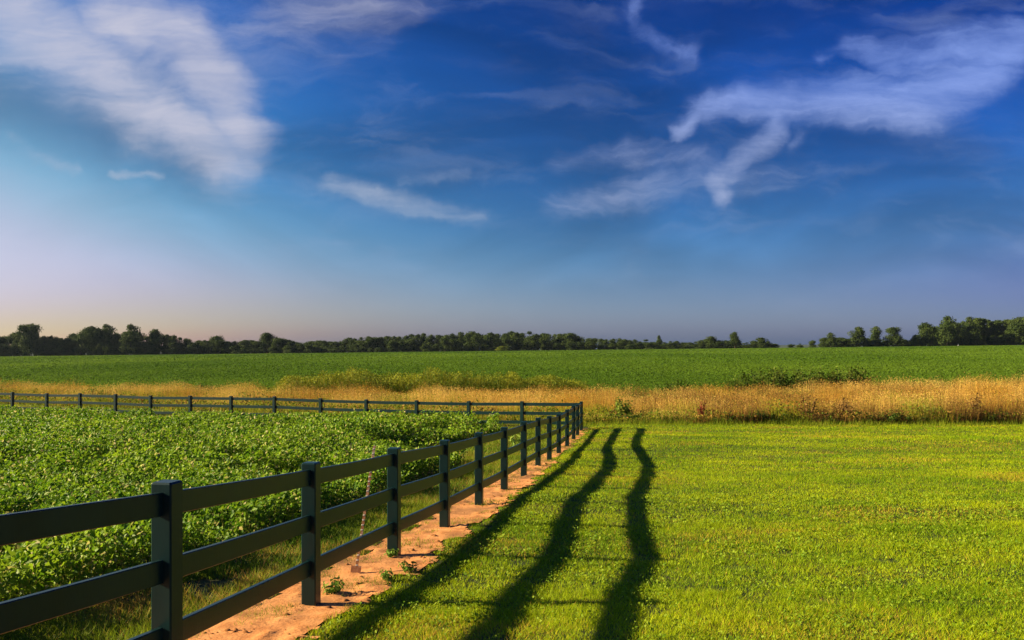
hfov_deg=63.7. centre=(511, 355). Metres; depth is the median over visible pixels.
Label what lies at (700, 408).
dock plant
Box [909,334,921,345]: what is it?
broadleaf tree
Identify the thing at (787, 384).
dark shrub
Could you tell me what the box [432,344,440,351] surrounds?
broadleaf tree
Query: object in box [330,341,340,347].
broadleaf tree
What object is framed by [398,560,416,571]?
weed
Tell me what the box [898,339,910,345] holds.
broadleaf tree
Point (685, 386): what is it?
dark shrub
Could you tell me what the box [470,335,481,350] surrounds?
broadleaf tree
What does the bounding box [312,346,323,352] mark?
broadleaf tree
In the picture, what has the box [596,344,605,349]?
broadleaf tree
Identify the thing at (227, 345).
broadleaf tree
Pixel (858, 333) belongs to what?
broadleaf tree
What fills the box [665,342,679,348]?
broadleaf tree
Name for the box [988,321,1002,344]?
broadleaf tree
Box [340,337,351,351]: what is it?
broadleaf tree
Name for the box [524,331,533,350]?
broadleaf tree
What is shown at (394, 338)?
broadleaf tree
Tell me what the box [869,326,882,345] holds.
broadleaf tree
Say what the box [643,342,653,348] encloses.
broadleaf tree
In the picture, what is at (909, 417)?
dark weed
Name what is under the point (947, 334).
broadleaf tree
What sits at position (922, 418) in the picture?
dark weed
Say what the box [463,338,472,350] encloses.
broadleaf tree
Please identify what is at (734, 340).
broadleaf tree
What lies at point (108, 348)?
broadleaf tree
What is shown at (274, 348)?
broadleaf tree
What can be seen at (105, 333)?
broadleaf tree
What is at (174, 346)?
broadleaf tree
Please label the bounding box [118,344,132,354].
broadleaf tree
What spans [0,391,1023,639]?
ground
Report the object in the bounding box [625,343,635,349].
broadleaf tree
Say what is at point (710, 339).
broadleaf tree
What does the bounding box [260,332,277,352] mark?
broadleaf tree
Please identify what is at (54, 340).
broadleaf tree
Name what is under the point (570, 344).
broadleaf tree
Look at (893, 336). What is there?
broadleaf tree
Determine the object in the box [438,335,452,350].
broadleaf tree
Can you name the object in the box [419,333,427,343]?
broadleaf tree
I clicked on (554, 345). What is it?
broadleaf tree
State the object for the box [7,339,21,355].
broadleaf tree
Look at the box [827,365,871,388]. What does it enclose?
dark shrub
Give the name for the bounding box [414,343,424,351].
broadleaf tree
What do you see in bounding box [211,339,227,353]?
broadleaf tree
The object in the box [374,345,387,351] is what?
broadleaf tree
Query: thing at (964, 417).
dark weed
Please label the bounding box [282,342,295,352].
broadleaf tree
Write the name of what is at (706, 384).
dark shrub
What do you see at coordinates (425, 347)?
broadleaf tree
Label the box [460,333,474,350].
broadleaf tree
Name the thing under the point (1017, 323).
broadleaf tree
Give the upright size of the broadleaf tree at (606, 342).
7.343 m
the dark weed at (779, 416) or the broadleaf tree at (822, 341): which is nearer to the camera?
the dark weed at (779, 416)
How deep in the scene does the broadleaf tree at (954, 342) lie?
423.96 m
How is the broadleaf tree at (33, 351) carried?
on the ground at (202, 585)
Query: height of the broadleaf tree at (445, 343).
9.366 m
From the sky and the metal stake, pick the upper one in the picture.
the sky
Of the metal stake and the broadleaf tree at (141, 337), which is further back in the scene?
the broadleaf tree at (141, 337)
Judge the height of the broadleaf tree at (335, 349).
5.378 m
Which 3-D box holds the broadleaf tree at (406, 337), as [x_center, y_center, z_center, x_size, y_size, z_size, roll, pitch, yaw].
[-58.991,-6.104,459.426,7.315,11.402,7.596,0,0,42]
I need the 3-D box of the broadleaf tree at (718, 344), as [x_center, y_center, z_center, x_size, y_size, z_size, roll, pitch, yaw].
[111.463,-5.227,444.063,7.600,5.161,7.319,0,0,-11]
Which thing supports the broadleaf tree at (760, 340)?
on the ground at (202, 585)
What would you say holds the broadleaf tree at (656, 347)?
on the ground at (202, 585)
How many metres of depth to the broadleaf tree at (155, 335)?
428.64 m
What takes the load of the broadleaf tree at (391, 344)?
on the ground at (202, 585)
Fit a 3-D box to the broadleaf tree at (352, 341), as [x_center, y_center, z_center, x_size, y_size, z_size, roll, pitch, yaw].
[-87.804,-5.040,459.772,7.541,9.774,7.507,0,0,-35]
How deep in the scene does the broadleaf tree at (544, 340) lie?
446.68 m
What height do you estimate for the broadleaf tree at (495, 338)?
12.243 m
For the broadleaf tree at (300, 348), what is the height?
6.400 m
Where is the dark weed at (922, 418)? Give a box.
[914,414,929,422]
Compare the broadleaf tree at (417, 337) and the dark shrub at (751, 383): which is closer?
the dark shrub at (751, 383)
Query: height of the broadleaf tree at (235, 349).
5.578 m
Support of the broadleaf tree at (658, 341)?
on the ground at (202, 585)
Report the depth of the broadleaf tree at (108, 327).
433.29 m
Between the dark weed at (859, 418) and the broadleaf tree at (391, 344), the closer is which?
the dark weed at (859, 418)
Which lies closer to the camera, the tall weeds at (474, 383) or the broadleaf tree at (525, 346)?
the tall weeds at (474, 383)
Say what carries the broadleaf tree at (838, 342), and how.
on the ground at (202, 585)
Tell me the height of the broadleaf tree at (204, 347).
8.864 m
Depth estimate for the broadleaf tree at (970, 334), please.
421.79 m
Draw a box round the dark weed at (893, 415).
[881,411,901,422]
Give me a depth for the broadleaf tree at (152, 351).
426.67 m
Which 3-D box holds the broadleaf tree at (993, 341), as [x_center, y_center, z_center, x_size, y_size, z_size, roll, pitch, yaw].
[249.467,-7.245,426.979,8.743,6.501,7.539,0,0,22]
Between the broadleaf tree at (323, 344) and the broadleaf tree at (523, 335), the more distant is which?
the broadleaf tree at (523, 335)
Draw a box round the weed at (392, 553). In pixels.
[384,548,398,557]
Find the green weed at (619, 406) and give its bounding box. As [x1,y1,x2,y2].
[614,393,636,416]
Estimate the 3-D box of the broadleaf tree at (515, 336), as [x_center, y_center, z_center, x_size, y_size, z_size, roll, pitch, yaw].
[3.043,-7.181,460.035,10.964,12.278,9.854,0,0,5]
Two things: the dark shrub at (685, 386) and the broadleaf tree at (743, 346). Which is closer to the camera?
the dark shrub at (685, 386)
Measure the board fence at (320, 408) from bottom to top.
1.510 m
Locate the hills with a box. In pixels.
[14,345,926,355]
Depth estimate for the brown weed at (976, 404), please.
39.81 m
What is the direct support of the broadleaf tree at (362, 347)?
on the ground at (202, 585)
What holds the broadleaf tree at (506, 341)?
on the ground at (202, 585)
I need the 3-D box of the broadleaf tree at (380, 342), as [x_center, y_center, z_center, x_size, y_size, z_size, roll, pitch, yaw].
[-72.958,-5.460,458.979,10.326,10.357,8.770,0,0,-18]
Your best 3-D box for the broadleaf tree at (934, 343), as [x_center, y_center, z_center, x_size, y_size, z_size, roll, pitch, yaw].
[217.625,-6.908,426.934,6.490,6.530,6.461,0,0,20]
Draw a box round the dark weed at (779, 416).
[766,410,786,423]
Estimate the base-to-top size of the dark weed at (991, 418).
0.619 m
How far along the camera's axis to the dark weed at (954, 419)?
39.67 m
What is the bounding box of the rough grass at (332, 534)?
[0,403,589,639]
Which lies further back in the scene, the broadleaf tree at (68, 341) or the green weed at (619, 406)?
the broadleaf tree at (68, 341)
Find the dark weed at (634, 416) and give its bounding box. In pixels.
[624,413,639,422]
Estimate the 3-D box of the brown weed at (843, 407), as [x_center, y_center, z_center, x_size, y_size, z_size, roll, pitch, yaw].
[16.175,2.697,40.123,1.302,1.325,0.890,0,0,29]
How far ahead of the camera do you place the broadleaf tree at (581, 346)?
444.57 m
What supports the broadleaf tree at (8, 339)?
on the ground at (202, 585)
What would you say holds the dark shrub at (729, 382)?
on the ground at (202, 585)
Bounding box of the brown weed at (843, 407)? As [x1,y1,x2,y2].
[831,397,857,420]
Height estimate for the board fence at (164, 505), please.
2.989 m
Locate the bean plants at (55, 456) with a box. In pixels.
[0,405,503,601]
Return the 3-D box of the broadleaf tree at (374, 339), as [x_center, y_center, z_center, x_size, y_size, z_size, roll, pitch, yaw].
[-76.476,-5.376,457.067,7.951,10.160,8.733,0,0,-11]
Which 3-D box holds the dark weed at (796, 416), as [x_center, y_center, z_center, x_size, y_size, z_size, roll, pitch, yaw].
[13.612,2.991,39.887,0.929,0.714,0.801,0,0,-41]
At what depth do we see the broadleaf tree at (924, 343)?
424.65 m
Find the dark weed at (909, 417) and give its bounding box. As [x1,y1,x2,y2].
[897,414,911,423]
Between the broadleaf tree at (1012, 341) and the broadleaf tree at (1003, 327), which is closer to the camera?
the broadleaf tree at (1012, 341)
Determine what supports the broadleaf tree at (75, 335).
on the ground at (202, 585)
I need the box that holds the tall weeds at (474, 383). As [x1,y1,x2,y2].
[267,366,590,399]
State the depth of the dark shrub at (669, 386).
55.82 m
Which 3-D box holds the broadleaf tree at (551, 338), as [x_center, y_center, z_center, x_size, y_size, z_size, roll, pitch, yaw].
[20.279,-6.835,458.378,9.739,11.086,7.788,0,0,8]
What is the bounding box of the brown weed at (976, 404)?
[967,392,981,417]
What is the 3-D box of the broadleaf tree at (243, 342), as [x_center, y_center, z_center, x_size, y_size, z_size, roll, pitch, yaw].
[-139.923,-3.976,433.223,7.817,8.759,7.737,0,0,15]
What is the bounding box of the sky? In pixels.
[0,0,1023,346]
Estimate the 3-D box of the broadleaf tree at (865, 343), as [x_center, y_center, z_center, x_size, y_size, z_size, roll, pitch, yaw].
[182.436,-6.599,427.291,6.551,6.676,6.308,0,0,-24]
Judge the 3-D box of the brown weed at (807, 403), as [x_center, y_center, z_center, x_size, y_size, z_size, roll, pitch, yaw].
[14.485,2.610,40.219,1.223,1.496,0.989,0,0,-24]
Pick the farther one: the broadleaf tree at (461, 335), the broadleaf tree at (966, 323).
the broadleaf tree at (461, 335)
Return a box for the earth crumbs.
[203,438,572,639]
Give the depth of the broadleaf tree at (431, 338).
462.53 m
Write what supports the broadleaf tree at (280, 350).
on the ground at (202, 585)
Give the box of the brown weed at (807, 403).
[797,395,817,421]
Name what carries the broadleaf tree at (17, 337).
on the ground at (202, 585)
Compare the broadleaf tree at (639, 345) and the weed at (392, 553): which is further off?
the broadleaf tree at (639, 345)
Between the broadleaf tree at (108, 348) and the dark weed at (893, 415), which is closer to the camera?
the dark weed at (893, 415)
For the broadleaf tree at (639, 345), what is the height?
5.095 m
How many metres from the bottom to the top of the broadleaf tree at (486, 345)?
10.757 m
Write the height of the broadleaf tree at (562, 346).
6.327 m
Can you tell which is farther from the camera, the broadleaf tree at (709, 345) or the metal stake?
the broadleaf tree at (709, 345)
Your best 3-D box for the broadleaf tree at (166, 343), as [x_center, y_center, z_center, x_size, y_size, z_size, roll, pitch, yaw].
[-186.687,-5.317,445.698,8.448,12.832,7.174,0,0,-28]
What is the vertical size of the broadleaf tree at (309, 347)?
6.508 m
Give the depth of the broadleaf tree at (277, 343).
431.25 m
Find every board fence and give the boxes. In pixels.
[0,392,579,424]
[0,401,582,639]
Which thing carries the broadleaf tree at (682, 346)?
on the ground at (202, 585)
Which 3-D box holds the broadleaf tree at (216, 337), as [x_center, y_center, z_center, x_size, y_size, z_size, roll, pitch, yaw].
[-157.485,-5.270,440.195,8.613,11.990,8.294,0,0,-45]
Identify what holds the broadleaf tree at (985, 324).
on the ground at (202, 585)
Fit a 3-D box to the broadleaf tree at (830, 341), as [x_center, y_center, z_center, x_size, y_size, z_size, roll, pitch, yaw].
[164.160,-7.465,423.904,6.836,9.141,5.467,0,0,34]
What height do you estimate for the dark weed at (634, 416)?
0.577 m
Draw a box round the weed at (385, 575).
[379,568,392,581]
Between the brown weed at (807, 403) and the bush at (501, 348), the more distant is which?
the bush at (501, 348)
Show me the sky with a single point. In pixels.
(781, 172)
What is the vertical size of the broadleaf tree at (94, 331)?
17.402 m
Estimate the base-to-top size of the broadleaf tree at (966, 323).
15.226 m
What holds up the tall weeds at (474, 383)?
on the ground at (202, 585)
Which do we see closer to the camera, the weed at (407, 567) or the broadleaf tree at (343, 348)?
the weed at (407, 567)
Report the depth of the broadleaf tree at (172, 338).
428.33 m
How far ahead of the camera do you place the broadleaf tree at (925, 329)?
426.17 m
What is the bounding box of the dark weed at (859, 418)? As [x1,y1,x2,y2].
[853,413,876,422]
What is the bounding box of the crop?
[0,345,1023,400]
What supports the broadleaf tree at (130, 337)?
on the ground at (202, 585)
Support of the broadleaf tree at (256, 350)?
on the ground at (202, 585)
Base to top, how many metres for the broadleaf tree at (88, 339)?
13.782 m
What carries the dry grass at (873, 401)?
on the ground at (202, 585)
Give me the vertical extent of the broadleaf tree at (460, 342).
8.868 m
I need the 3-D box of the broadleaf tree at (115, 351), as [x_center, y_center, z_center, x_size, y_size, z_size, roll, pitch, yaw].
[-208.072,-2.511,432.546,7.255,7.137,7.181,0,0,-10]
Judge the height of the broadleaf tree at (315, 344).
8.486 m
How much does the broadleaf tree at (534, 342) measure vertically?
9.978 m
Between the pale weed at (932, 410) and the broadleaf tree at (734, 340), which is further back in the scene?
the broadleaf tree at (734, 340)
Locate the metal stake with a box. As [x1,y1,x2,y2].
[351,446,375,572]
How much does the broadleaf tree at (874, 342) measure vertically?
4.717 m
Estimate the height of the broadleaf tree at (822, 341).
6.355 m
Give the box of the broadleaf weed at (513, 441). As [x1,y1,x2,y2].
[510,434,520,445]
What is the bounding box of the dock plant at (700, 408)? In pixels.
[698,400,705,420]
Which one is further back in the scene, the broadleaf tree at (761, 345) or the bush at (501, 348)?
the broadleaf tree at (761, 345)
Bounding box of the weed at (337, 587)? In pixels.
[322,576,344,594]
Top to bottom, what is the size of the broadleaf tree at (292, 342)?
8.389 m
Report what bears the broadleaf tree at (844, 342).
on the ground at (202, 585)
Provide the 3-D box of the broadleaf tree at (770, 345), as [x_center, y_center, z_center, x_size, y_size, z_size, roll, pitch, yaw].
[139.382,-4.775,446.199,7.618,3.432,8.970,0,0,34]
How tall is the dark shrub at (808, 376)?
2.374 m
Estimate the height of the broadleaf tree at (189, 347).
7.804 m
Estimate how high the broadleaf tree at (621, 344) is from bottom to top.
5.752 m
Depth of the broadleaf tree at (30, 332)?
425.79 m
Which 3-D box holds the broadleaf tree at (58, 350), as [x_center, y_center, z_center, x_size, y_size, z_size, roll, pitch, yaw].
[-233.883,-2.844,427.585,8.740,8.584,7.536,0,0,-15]
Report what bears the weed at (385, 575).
on the dirt strip
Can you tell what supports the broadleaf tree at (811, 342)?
on the ground at (202, 585)
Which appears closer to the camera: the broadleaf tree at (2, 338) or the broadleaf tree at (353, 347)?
the broadleaf tree at (2, 338)
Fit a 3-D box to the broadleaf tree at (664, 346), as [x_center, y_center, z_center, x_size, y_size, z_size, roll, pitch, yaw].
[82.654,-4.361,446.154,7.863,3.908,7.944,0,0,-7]
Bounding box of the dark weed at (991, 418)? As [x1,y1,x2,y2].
[981,413,999,423]
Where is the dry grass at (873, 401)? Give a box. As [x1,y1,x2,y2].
[0,371,1023,426]
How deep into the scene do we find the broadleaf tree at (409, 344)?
443.14 m
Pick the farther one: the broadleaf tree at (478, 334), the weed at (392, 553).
the broadleaf tree at (478, 334)
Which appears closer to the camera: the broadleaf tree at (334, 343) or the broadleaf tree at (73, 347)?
the broadleaf tree at (73, 347)
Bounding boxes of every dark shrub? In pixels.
[195,382,213,389]
[653,382,675,392]
[671,378,692,391]
[700,381,716,390]
[717,378,743,390]
[732,370,761,389]
[748,368,788,389]
[765,366,806,389]
[791,366,821,389]
[812,367,843,388]
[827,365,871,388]
[841,368,880,385]
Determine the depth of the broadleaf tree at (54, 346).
431.14 m
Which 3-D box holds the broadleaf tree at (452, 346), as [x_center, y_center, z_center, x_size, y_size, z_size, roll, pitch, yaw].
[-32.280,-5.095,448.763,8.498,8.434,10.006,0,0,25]
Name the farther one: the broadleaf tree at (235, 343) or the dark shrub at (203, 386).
the broadleaf tree at (235, 343)
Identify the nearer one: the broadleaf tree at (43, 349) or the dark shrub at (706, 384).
the dark shrub at (706, 384)
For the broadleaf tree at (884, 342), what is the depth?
427.83 m
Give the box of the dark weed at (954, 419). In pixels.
[944,412,959,422]
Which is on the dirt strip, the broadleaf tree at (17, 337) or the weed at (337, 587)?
the weed at (337, 587)
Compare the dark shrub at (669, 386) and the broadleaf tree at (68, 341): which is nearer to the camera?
the dark shrub at (669, 386)
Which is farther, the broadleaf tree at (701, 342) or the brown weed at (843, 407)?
the broadleaf tree at (701, 342)
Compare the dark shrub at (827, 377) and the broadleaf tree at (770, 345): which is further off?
the broadleaf tree at (770, 345)
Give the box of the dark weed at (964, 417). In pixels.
[954,414,973,422]
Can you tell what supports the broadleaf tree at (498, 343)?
on the ground at (202, 585)
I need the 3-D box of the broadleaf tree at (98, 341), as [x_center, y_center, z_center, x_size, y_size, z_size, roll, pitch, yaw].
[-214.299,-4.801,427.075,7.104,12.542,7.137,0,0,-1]
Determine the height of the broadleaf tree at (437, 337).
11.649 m
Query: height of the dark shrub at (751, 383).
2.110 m
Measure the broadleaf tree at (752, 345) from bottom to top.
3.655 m
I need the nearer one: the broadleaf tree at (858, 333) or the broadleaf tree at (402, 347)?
the broadleaf tree at (858, 333)
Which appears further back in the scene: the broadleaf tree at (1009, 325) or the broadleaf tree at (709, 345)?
the broadleaf tree at (709, 345)
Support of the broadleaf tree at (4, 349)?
on the ground at (202, 585)
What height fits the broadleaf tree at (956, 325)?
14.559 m
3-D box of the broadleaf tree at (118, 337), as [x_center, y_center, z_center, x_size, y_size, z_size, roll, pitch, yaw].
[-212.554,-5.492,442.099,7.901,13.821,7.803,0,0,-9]
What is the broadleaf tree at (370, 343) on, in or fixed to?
on the ground at (202, 585)
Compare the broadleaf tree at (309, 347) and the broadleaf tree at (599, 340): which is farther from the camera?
the broadleaf tree at (599, 340)
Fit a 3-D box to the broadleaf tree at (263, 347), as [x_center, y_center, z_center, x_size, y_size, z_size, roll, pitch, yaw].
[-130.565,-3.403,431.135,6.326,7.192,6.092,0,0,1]
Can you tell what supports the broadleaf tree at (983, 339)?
on the ground at (202, 585)
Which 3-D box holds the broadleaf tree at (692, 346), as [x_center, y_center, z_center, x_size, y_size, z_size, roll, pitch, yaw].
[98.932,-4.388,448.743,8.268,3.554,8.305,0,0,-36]
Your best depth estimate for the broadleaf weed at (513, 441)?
27.45 m
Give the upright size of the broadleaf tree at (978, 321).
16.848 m
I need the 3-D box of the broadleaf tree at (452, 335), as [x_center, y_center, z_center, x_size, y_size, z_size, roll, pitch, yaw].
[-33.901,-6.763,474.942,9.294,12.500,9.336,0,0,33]
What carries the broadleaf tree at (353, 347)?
on the ground at (202, 585)
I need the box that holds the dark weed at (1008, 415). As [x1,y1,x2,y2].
[994,408,1012,421]
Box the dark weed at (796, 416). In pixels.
[784,410,801,423]
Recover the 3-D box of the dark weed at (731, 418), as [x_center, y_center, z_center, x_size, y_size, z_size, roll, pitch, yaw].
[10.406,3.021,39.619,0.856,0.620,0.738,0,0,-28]
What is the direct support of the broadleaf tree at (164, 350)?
on the ground at (202, 585)
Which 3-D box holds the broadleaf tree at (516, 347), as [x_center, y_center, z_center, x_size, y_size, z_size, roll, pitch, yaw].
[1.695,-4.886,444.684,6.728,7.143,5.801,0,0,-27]
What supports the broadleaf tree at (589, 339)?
on the ground at (202, 585)
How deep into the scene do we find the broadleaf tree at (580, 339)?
460.89 m
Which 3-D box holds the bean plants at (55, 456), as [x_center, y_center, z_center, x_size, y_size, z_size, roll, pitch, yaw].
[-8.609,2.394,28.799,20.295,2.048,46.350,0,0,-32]
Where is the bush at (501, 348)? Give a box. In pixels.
[495,346,506,350]
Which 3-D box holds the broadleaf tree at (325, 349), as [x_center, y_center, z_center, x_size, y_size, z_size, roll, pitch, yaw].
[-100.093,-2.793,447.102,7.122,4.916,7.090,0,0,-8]
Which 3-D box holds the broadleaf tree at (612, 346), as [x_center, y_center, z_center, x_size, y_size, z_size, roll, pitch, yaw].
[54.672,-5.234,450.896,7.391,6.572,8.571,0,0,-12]
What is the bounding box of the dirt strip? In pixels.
[188,430,586,639]
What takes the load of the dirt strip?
on the ground at (202, 585)
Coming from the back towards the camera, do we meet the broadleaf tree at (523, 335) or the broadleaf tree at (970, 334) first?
the broadleaf tree at (523, 335)
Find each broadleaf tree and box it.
[0,336,5,355]
[0,344,10,356]
[5,332,20,349]
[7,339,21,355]
[11,333,24,354]
[15,323,43,355]
[26,338,38,355]
[35,344,53,355]
[38,336,50,344]
[45,335,59,355]
[47,343,59,355]
[53,342,70,355]
[59,337,74,355]
[66,343,76,355]
[71,334,79,355]
[74,338,86,355]
[75,326,102,352]
[84,333,95,354]
[91,334,105,354]
[97,324,116,348]
[100,330,110,341]
[101,337,114,354]
[112,344,119,354]
[114,333,121,344]
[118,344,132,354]
[119,323,141,354]
[129,341,145,354]
[136,333,146,354]
[137,344,152,354]
[146,329,162,352]
[149,341,157,354]
[157,334,167,354]
[158,346,168,354]
[164,334,170,354]
[166,335,181,354]
[168,341,180,353]
[177,338,191,346]
[180,342,198,353]
[197,340,211,353]
[209,335,223,353]
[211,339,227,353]
[219,343,231,353]
[229,346,239,353]
[230,341,239,353]
[238,340,251,353]
[238,345,253,353]
[249,341,265,353]
[258,343,268,353]
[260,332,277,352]
[267,346,276,353]
[270,338,286,351]
[277,347,283,352]
[282,340,297,350]
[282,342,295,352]
[294,344,304,352]
[303,344,314,352]
[312,340,320,346]
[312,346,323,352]
[317,340,329,349]
[321,346,333,352]
[327,345,342,352]
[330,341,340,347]
[339,345,347,352]
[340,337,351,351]
[346,344,360,352]
[348,338,360,352]
[354,340,368,352]
[364,339,376,351]
[368,337,378,348]
[374,337,388,351]
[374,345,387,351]
[384,340,395,351]
[392,336,398,351]
[395,341,406,351]
[401,335,412,351]
[403,338,416,351]
[412,334,423,345]
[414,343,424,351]
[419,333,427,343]
[420,341,430,351]
[426,334,436,351]
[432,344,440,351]
[435,335,442,351]
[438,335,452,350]
[439,337,449,351]
[448,333,458,345]
[449,339,458,351]
[454,332,463,346]
[455,338,464,350]
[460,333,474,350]
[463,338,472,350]
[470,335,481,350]
[472,333,483,349]
[480,335,493,350]
[481,333,500,350]
[492,341,503,350]
[500,335,511,350]
[509,332,524,350]
[510,340,520,350]
[518,340,529,350]
[519,332,526,345]
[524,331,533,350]
[528,335,541,350]
[539,335,551,350]
[542,333,554,349]
[550,343,561,349]
[553,334,565,343]
[556,341,569,349]
[563,333,578,347]
[565,341,577,349]
[574,336,584,349]
[576,341,585,349]
[585,338,594,346]
[586,341,595,349]
[596,338,603,348]
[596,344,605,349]
[601,339,608,349]
[605,340,617,349]
[616,341,626,349]
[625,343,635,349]
[634,342,645,349]
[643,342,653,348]
[652,344,661,348]
[653,340,662,345]
[659,344,669,348]
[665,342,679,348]
[677,345,689,348]
[685,344,698,348]
[697,340,705,345]
[703,343,714,348]
[704,336,716,344]
[712,341,725,347]
[728,332,740,347]
[739,343,749,347]
[746,344,756,347]
[755,337,768,347]
[757,342,767,347]
[766,344,776,347]
[808,340,816,347]
[819,337,829,346]
[825,332,836,346]
[833,338,844,346]
[839,338,849,346]
[847,327,865,345]
[850,339,862,346]
[859,338,870,346]
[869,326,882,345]
[870,340,881,346]
[882,340,890,346]
[883,327,903,346]
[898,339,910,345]
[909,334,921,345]
[917,322,937,342]
[919,335,931,345]
[927,336,937,345]
[934,315,958,345]
[948,322,960,345]
[948,337,958,345]
[959,317,981,345]
[959,322,975,345]
[973,318,985,333]
[978,318,991,338]
[979,336,987,345]
[984,336,998,345]
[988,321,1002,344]
[996,321,1008,344]
[997,334,1011,344]
[1005,319,1015,344]
[1006,333,1019,344]
[1009,316,1023,344]
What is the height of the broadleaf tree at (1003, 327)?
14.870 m
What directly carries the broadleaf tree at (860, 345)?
on the ground at (202, 585)
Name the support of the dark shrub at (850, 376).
on the ground at (202, 585)
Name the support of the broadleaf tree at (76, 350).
on the ground at (202, 585)
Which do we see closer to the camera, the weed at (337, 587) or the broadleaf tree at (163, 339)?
the weed at (337, 587)
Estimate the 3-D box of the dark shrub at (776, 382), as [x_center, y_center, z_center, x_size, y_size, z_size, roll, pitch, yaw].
[18.104,1.956,58.036,2.893,2.282,1.809,0,0,44]
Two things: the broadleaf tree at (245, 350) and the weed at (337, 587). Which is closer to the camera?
the weed at (337, 587)
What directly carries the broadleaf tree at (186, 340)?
on the ground at (202, 585)
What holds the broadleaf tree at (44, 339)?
on the ground at (202, 585)
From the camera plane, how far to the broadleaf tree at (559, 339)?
464.44 m
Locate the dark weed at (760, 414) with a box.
[748,410,774,422]
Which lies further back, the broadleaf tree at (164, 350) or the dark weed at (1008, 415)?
the broadleaf tree at (164, 350)
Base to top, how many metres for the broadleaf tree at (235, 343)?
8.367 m
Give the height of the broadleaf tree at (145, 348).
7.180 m
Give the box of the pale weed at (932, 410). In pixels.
[907,401,942,418]
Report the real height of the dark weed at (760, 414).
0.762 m
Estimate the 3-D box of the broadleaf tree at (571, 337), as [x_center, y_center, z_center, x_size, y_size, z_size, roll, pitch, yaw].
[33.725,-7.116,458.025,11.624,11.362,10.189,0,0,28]
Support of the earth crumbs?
on the dirt strip
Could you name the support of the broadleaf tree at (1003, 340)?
on the ground at (202, 585)
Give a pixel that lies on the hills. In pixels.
(783, 346)
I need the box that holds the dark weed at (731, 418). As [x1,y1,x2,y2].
[721,414,736,423]
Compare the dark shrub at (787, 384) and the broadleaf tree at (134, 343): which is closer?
the dark shrub at (787, 384)
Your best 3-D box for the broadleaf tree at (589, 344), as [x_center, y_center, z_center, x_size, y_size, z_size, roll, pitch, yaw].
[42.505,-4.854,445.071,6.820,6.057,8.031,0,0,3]
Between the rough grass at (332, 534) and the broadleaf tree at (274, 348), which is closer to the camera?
the rough grass at (332, 534)
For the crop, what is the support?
on the ground at (202, 585)

